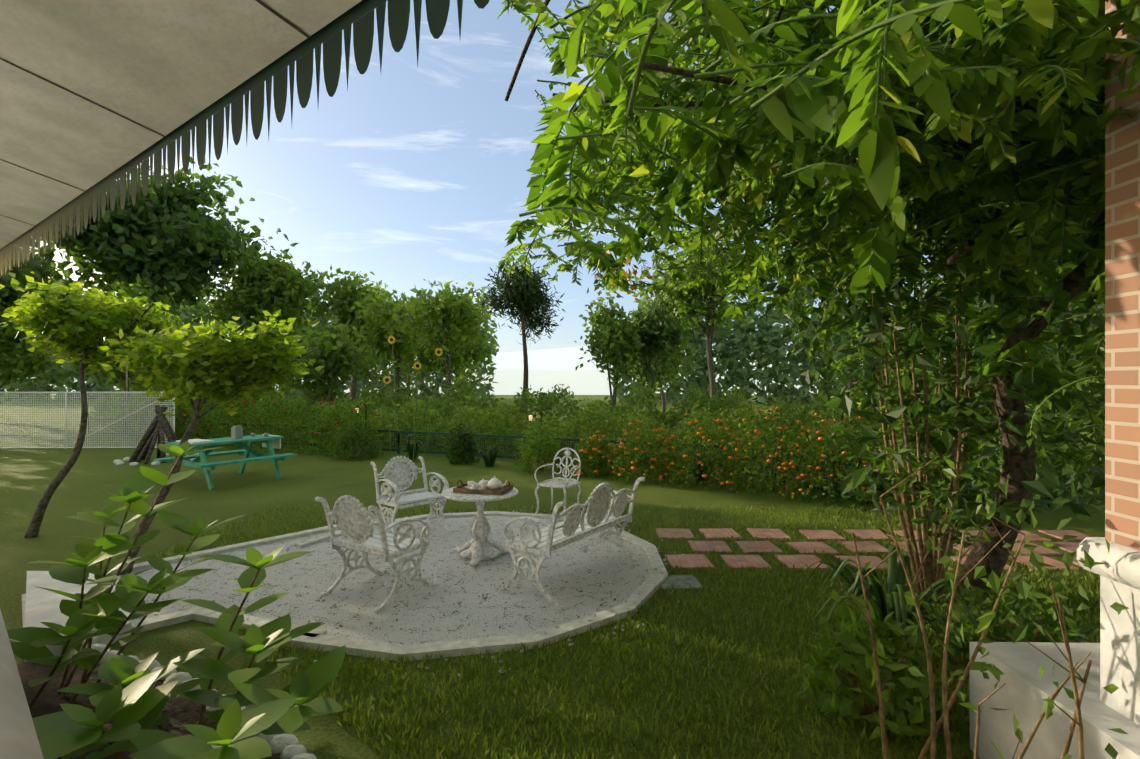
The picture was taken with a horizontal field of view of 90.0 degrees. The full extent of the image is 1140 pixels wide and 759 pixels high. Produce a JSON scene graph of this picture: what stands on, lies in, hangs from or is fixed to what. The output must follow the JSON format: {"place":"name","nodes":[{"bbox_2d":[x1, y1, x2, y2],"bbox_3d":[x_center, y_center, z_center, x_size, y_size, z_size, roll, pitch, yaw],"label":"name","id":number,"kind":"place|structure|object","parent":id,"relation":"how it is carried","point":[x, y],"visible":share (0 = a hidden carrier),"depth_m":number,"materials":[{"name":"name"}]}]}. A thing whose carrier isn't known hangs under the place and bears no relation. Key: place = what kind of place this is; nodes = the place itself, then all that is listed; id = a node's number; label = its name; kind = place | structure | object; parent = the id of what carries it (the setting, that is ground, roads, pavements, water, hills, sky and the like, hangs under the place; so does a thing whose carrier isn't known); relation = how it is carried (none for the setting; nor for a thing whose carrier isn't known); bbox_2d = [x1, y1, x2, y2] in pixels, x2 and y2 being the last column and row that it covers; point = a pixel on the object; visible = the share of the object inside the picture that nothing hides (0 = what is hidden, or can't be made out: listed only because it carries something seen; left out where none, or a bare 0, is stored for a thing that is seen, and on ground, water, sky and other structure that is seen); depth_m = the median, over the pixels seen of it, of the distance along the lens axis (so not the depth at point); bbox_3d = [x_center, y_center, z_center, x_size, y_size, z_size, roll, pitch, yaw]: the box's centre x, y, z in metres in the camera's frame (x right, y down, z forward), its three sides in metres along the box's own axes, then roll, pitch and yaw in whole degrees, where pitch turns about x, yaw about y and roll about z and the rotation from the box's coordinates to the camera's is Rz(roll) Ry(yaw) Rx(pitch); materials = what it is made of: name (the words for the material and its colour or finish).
{"place":"outdoors","nodes":[
{"label":"outdoors","id":0,"kind":"place"},
{"bbox_2d":[1,345,977,394],"bbox_3d":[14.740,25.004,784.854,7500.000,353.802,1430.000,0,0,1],"label":"hills","id":1,"kind":"structure","parent":0,"point":[549,369],"depth_m":70.16,"materials":[{"name":"white"}]},
{"bbox_2d":[20,0,984,357],"label":"sky","id":2,"kind":"structure","parent":0,"point":[407,175],"materials":[{"name":"blue"}]},
{"bbox_2d":[0,395,1104,758],"bbox_3d":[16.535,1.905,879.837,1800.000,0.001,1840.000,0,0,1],"label":"lawn","id":3,"kind":"structure","parent":0,"point":[92,479],"depth_m":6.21,"materials":[{"name":"green plant"}]},
{"bbox_2d":[0,257,41,317],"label":"tree","id":4,"kind":"object","parent":3,"relation":"on","point":[7,276],"visible":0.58,"depth_m":16.10,"materials":[{"name":"green plant"}]},
{"bbox_2d":[0,235,55,296],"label":"tree","id":5,"kind":"object","parent":3,"relation":"on","point":[24,270],"visible":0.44,"depth_m":21.34,"materials":[{"name":"green plant"}]},
{"bbox_2d":[0,291,64,391],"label":"orchard tree","id":6,"kind":"object","parent":3,"relation":"on","point":[22,365],"visible":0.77,"depth_m":19.75,"materials":[{"name":"green plant"}]},
{"bbox_2d":[0,231,86,350],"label":"tree","id":7,"kind":"object","parent":3,"relation":"on","point":[11,298],"visible":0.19,"depth_m":25.02,"materials":[{"name":"green plant"}]},
{"bbox_2d":[0,393,172,446],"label":"chain-link fence","id":8,"kind":"object","parent":3,"relation":"on","point":[72,420],"depth_m":15.71,"materials":[{"name":"grey metal"}]},
{"bbox_2d":[0,392,174,448],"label":"fence frame","id":9,"kind":"object","parent":3,"relation":"on","point":[66,447],"visible":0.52,"depth_m":15.71,"materials":[{"name":"white metal"}]},
{"bbox_2d":[0,271,180,537],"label":"umbrella tree","id":10,"kind":"object","parent":3,"relation":"on","point":[60,316],"visible":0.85,"depth_m":6.62,"materials":[{"name":"green plant"}]},
{"bbox_2d":[55,311,160,430],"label":"orchard tree","id":11,"kind":"object","parent":3,"relation":"on","point":[119,375],"visible":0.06,"depth_m":20.54,"materials":[{"name":"green plant"}]},
{"bbox_2d":[126,354,137,431],"bbox_3d":[-15.285,0.455,19.657,1.015,2.900,0.052,0,0,1],"label":"pole","id":12,"kind":"object","parent":3,"relation":"on","point":[127,388],"visible":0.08,"depth_m":19.65,"materials":[{"name":"grey metal"}]},
{"bbox_2d":[86,272,208,399],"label":"tree","id":13,"kind":"object","parent":3,"relation":"on","point":[136,290],"visible":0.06,"depth_m":22.28,"materials":[{"name":"green plant"}]},
{"bbox_2d":[114,405,198,465],"bbox_3d":[-9.616,1.265,13.395,1.787,1.345,1.735,0,0,1],"label":"stacked firewood","id":14,"kind":"object","parent":3,"relation":"on","point":[159,426],"visible":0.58,"depth_m":13.27,"materials":[{"name":"brown wood"}]},
{"bbox_2d":[20,157,297,400],"bbox_3d":[-19.319,-4.153,26.377,10.003,12.261,9.755,0,0,1],"label":"tree","id":15,"kind":"object","parent":3,"relation":"on","point":[172,238],"visible":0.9,"depth_m":24.84,"materials":[{"name":"green plant"}]},
{"bbox_2d":[18,571,316,758],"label":"planter","id":16,"kind":"object","parent":3,"relation":"on","point":[42,605],"visible":0.38,"depth_m":3.54,"materials":[{"name":"stone"}]},
{"bbox_2d":[7,441,248,708],"bbox_3d":[-2.879,1.174,3.570,1.465,1.474,1.161,0,0,28],"label":"shrub","id":17,"kind":"object","parent":16,"relation":"on","point":[99,613],"visible":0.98,"depth_m":3.40,"materials":[{"name":"green plant"}]},
{"bbox_2d":[32,545,345,758],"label":"shrub","id":18,"kind":"object","parent":16,"relation":"on","point":[133,701],"visible":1,"depth_m":2.45,"materials":[{"name":"green plant"}]},
{"bbox_2d":[138,409,200,446],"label":"border shrub","id":19,"kind":"object","parent":3,"relation":"on","point":[177,430],"visible":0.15,"depth_m":16.39,"materials":[{"name":"green plant"}]},
{"bbox_2d":[133,382,206,440],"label":"shrub behind logs","id":20,"kind":"object","parent":3,"relation":"on","point":[155,413],"depth_m":17.47,"materials":[{"name":"green plant"}]},
{"bbox_2d":[136,316,257,431],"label":"orchard tree","id":21,"kind":"object","parent":3,"relation":"on","point":[180,323],"depth_m":18.83,"materials":[{"name":"green plant"}]},
{"bbox_2d":[153,425,296,489],"bbox_3d":[-6.440,1.401,10.717,1.620,1.051,1.750,0,0,30],"label":"picnic table","id":22,"kind":"object","parent":3,"relation":"on","point":[266,440],"visible":0.96,"depth_m":10.70,"materials":[{"name":"green paint"}]},
{"bbox_2d":[0,271,497,401],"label":"distant wood","id":23,"kind":"object","parent":3,"relation":"on","point":[70,384],"visible":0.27,"depth_m":51.19,"materials":[{"name":"green plant"}]},
{"bbox_2d":[120,386,383,456],"bbox_3d":[-9.126,1.037,15.882,9.204,1.964,1.325,0,0,22],"label":"bush","id":24,"kind":"object","parent":3,"relation":"on","point":[318,427],"visible":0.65,"depth_m":15.18,"materials":[{"name":"green plant"}]},
{"bbox_2d":[0,0,508,758],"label":"awning","id":25,"kind":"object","parent":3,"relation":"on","point":[96,96],"depth_m":1.90,"materials":[{"name":"beige fabric"}]},
{"bbox_2d":[196,236,336,404],"bbox_3d":[-14.736,-2.313,27.472,5.444,8.484,6.391,0,0,-37],"label":"poplar tree","id":26,"kind":"object","parent":3,"relation":"on","point":[271,285],"visible":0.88,"depth_m":26.31,"materials":[{"name":"green plant"}]},
{"bbox_2d":[283,316,380,405],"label":"orchard tree","id":27,"kind":"object","parent":3,"relation":"on","point":[334,356],"visible":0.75,"depth_m":19.19,"materials":[{"name":"green plant"}]},
{"bbox_2d":[22,511,667,661],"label":"gravel patio","id":28,"kind":"structure","parent":3,"relation":"on","point":[356,635],"depth_m":5.04,"materials":[{"name":"grey gravel"}]},
{"bbox_2d":[97,310,324,574],"bbox_3d":[-3.409,0.619,5.761,2.160,2.616,1.820,0,0,24],"label":"umbrella tree","id":29,"kind":"object","parent":28,"relation":"on","point":[183,363],"visible":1,"depth_m":5.52,"materials":[{"name":"green plant"}]},
{"bbox_2d":[315,495,438,612],"bbox_3d":[-1.701,1.439,5.061,0.744,0.935,0.780,0,0,31],"label":"garden chair","id":30,"kind":"object","parent":28,"relation":"on","point":[354,519],"visible":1,"depth_m":4.89,"materials":[{"name":"white paint"}]},
{"bbox_2d":[370,456,453,532],"bbox_3d":[-1.951,1.439,7.041,0.780,0.935,0.744,0,0,43],"label":"armchair","id":31,"kind":"object","parent":28,"relation":"on","point":[400,473],"visible":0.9,"depth_m":7.13,"materials":[{"name":"white paint"}]},
{"bbox_2d":[203,509,682,676],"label":"stray gravel pebbles","id":32,"kind":"object","parent":28,"relation":"on","point":[500,661],"visible":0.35,"depth_m":4.64,"materials":[{"name":"grey gravel"}]},
{"bbox_2d":[250,515,643,643],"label":"fallen leaves","id":33,"kind":"object","parent":28,"relation":"on","point":[455,584],"visible":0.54,"depth_m":5.13,"materials":[{"name":"plant"}]},
{"bbox_2d":[441,476,517,566],"bbox_3d":[-0.957,1.461,6.082,0.812,0.860,0.812,0,0,1],"label":"pedestal table","id":34,"kind":"object","parent":28,"relation":"on","point":[480,543],"visible":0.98,"depth_m":6.00,"materials":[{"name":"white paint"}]},
{"bbox_2d":[495,477,644,605],"bbox_3d":[0.052,1.439,5.542,0.780,0.935,1.504,0,0,35],"label":"bench","id":35,"kind":"object","parent":28,"relation":"on","point":[576,524],"visible":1,"depth_m":5.13,"materials":[{"name":"white paint"}]},
{"bbox_2d":[295,264,404,402],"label":"poplar tree","id":36,"kind":"object","parent":3,"relation":"on","point":[346,298],"visible":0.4,"depth_m":26.38,"materials":[{"name":"green plant"}]},
{"bbox_2d":[329,416,382,460],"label":"border shrub","id":37,"kind":"object","parent":3,"relation":"on","point":[345,435],"visible":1,"depth_m":13.53,"materials":[{"name":"green plant"}]},
{"bbox_2d":[355,403,366,453],"bbox_3d":[-5.181,1.244,14.124,0.284,1.322,0.090,0,0,1],"label":"garden lamp","id":38,"kind":"object","parent":3,"relation":"on","point":[365,416],"visible":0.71,"depth_m":14.11,"materials":[{"name":"black metal"}]},
{"bbox_2d":[346,286,435,408],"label":"tree","id":39,"kind":"object","parent":3,"relation":"on","point":[381,332],"visible":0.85,"depth_m":23.34,"materials":[{"name":"green plant"}]},
{"bbox_2d":[380,336,442,462],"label":"sunflowers","id":40,"kind":"object","parent":3,"relation":"on","point":[386,380],"visible":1,"depth_m":12.07,"materials":[{"name":"green plant"}]},
{"bbox_2d":[396,439,432,460],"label":"strap leaf clump","id":41,"kind":"object","parent":3,"relation":"on","point":[409,447],"visible":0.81,"depth_m":13.32,"materials":[{"name":"green plant"}]},
{"bbox_2d":[103,395,756,466],"bbox_3d":[-6.146,1.181,16.595,22.294,1.708,1.801,0,0,23],"label":"hedge","id":42,"kind":"object","parent":3,"relation":"on","point":[566,429],"visible":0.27,"depth_m":14.41,"materials":[{"name":"green plant"}]},
{"bbox_2d":[388,279,499,421],"bbox_3d":[-4.783,-0.971,21.970,3.922,5.768,3.988,0,0,1],"label":"tree","id":43,"kind":"object","parent":3,"relation":"on","point":[450,312],"visible":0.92,"depth_m":21.50,"materials":[{"name":"green plant"}]},
{"bbox_2d":[391,311,498,420],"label":"orchard tree","id":44,"kind":"object","parent":3,"relation":"on","point":[424,361],"visible":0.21,"depth_m":25.62,"materials":[{"name":"green plant"}]},
{"bbox_2d":[444,423,479,463],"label":"bush","id":45,"kind":"object","parent":3,"relation":"on","point":[461,442],"visible":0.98,"depth_m":12.84,"materials":[{"name":"green plant"}]},
{"bbox_2d":[77,378,880,463],"bbox_3d":[-5.609,1.000,18.450,27.957,2.202,3.008,0,0,20],"label":"hedge","id":46,"kind":"object","parent":3,"relation":"on","point":[547,401],"visible":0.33,"depth_m":16.26,"materials":[{"name":"green plant"}]},
{"bbox_2d":[474,445,507,466],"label":"strap leaf clump","id":47,"kind":"object","parent":3,"relation":"on","point":[489,456],"visible":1,"depth_m":12.42,"materials":[{"name":"green plant"}]},
{"bbox_2d":[474,260,564,415],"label":"tree","id":48,"kind":"object","parent":3,"relation":"on","point":[524,294],"visible":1,"depth_m":29.59,"materials":[{"name":"green plant"}]},
{"bbox_2d":[529,409,541,458],"bbox_3d":[-0.745,1.269,12.169,0.284,1.272,0.090,0,0,1],"label":"garden lamp","id":49,"kind":"object","parent":3,"relation":"on","point":[530,416],"visible":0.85,"depth_m":12.16,"materials":[{"name":"black metal"}]},
{"bbox_2d":[512,419,568,473],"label":"bush","id":50,"kind":"object","parent":3,"relation":"on","point":[547,443],"visible":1,"depth_m":11.76,"materials":[{"name":"green plant"}]},
{"bbox_2d":[534,447,581,517],"bbox_3d":[-0.154,1.435,7.942,0.589,0.922,0.550,0,0,28],"label":"chair","id":51,"kind":"object","parent":3,"relation":"on","point":[563,483],"visible":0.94,"depth_m":8.05,"materials":[{"name":"white paint"}]},
{"bbox_2d":[569,430,621,478],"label":"marigold bush","id":52,"kind":"object","parent":3,"relation":"on","point":[591,451],"visible":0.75,"depth_m":11.26,"materials":[{"name":"green plant"}]},
{"bbox_2d":[88,417,1104,506],"bbox_3d":[-3.993,1.611,13.282,28.593,0.588,2.319,0,0,23],"label":"green garden fence","id":53,"kind":"object","parent":3,"relation":"on","point":[1048,501],"visible":0.25,"depth_m":12.68,"materials":[{"name":"green paint"}]},
{"bbox_2d":[90,419,1104,501],"bbox_3d":[-3.993,1.600,13.281,28.541,0.510,2.266,0,0,23],"label":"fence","id":54,"kind":"object","parent":53,"relation":"attached to","point":[506,453],"visible":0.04,"depth_m":12.89,"materials":[{"name":"green"}]},
{"bbox_2d":[574,288,659,435],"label":"slender tree","id":55,"kind":"object","parent":3,"relation":"on","point":[614,337],"visible":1,"depth_m":18.76,"materials":[{"name":"green plant"}]},
{"bbox_2d":[604,420,686,483],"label":"marigold bush","id":56,"kind":"object","parent":3,"relation":"on","point":[647,455],"visible":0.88,"depth_m":10.74,"materials":[{"name":"green plant"}]},
{"bbox_2d":[623,287,694,426],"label":"slender tree","id":57,"kind":"object","parent":3,"relation":"on","point":[667,336],"visible":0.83,"depth_m":19.77,"materials":[{"name":"green plant"}]},
{"bbox_2d":[629,314,705,412],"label":"orchard tree","id":58,"kind":"object","parent":3,"relation":"on","point":[678,361],"visible":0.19,"depth_m":25.20,"materials":[{"name":"green plant"}]},
{"bbox_2d":[674,452,724,482],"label":"strap leaf clump","id":59,"kind":"object","parent":3,"relation":"on","point":[698,467],"visible":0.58,"depth_m":10.44,"materials":[{"name":"green plant"}]},
{"bbox_2d":[650,408,754,492],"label":"marigold bush","id":60,"kind":"object","parent":3,"relation":"on","point":[687,449],"visible":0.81,"depth_m":10.25,"materials":[{"name":"green plant"}]},
{"bbox_2d":[628,215,781,415],"bbox_3d":[5.573,-2.656,23.312,6.520,9.138,5.375,0,0,-21],"label":"tree","id":61,"kind":"object","parent":3,"relation":"on","point":[694,300],"visible":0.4,"depth_m":22.62,"materials":[{"name":"green plant"}]},
{"bbox_2d":[708,406,833,500],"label":"marigold bush","id":62,"kind":"object","parent":3,"relation":"on","point":[771,486],"visible":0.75,"depth_m":9.63,"materials":[{"name":"green plant"}]},
{"bbox_2d":[743,389,823,467],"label":"corner shrub","id":63,"kind":"object","parent":3,"relation":"on","point":[793,418],"visible":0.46,"depth_m":12.09,"materials":[{"name":"green plant"}]},
{"bbox_2d":[497,0,1139,592],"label":"tree","id":64,"kind":"object","parent":3,"relation":"on","point":[887,138],"visible":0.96,"depth_m":3.51,"materials":[{"name":"green plant"}]},
{"bbox_2d":[777,408,893,510],"bbox_3d":[4.293,1.221,9.147,1.880,1.657,1.951,0,0,1],"label":"marigold bush","id":65,"kind":"object","parent":3,"relation":"on","point":[832,485],"visible":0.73,"depth_m":8.99,"materials":[{"name":"green plant"}]},
{"bbox_2d":[756,189,925,430],"bbox_3d":[9.762,-3.442,20.030,7.126,10.706,6.671,0,0,1],"label":"tree","id":66,"kind":"object","parent":3,"relation":"on","point":[849,381],"visible":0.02,"depth_m":19.79,"materials":[{"name":"green plant"}]},
{"bbox_2d":[611,278,1104,405],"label":"distant wood","id":67,"kind":"object","parent":3,"relation":"on","point":[742,344],"visible":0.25,"depth_m":45.97,"materials":[{"name":"green plant"}]},
{"bbox_2d":[797,406,922,497],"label":"marigold bush","id":68,"kind":"object","parent":3,"relation":"on","point":[860,419],"visible":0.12,"depth_m":9.82,"materials":[{"name":"green plant"}]},
{"bbox_2d":[837,463,890,503],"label":"strap leaf clump","id":69,"kind":"object","parent":3,"relation":"on","point":[872,476],"visible":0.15,"depth_m":8.68,"materials":[{"name":"green plant"}]},
{"bbox_2d":[790,590,951,738],"bbox_3d":[1.712,1.589,3.240,0.783,0.752,0.816,0,0,31],"label":"bush","id":70,"kind":"object","parent":3,"relation":"on","point":[849,646],"visible":0.85,"depth_m":3.12,"materials":[{"name":"green plant"}]},
{"bbox_2d":[655,528,1092,590],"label":"stepping stones","id":71,"kind":"object","parent":3,"relation":"on","point":[692,561],"visible":0.44,"depth_m":6.36,"materials":[{"name":"stone"}]},
{"bbox_2d":[788,547,1007,659],"bbox_3d":[2.089,1.563,3.869,1.086,0.686,1.131,0,0,-24],"label":"strap leaf clump","id":72,"kind":"object","parent":3,"relation":"on","point":[898,587],"visible":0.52,"depth_m":3.75,"materials":[{"name":"green plant"}]},
{"bbox_2d":[833,237,1023,599],"bbox_3d":[3.021,0.374,4.931,1.343,3.079,1.839,0,0,23],"label":"shrub","id":73,"kind":"object","parent":3,"relation":"on","point":[947,505],"visible":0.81,"depth_m":4.71,"materials":[{"name":"green plant"}]},
{"bbox_2d":[858,303,1104,500],"bbox_3d":[7.918,0.313,9.727,5.666,3.528,2.035,0,0,-7],"label":"tree","id":74,"kind":"object","parent":3,"relation":"on","point":[933,433],"visible":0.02,"depth_m":9.37,"materials":[{"name":"green plant"}]},
{"bbox_2d":[838,456,1139,758],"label":"bare shrub stems","id":75,"kind":"object","parent":3,"relation":"on","point":[1036,560],"visible":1,"depth_m":2.44,"materials":[{"name":"brown plant"}]},
{"bbox_2d":[942,230,1104,445],"bbox_3d":[13.404,-4.039,15.516,8.912,11.929,7.837,0,0,-30],"label":"tree","id":76,"kind":"object","parent":3,"relation":"on","point":[1067,316],"depth_m":15.49,"materials":[{"name":"green plant"}]},
{"bbox_2d":[970,0,1139,758],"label":"brick wall with plinth","id":77,"kind":"structure","parent":3,"relation":"on","point":[1114,656],"depth_m":2.35,"materials":[{"name":"brick"}]},
{"bbox_2d":[929,585,1099,670],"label":"bed plants","id":78,"kind":"object","parent":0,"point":[1033,631],"visible":0.4,"depth_m":3.72,"materials":[{"name":"green plant"}]}
]}

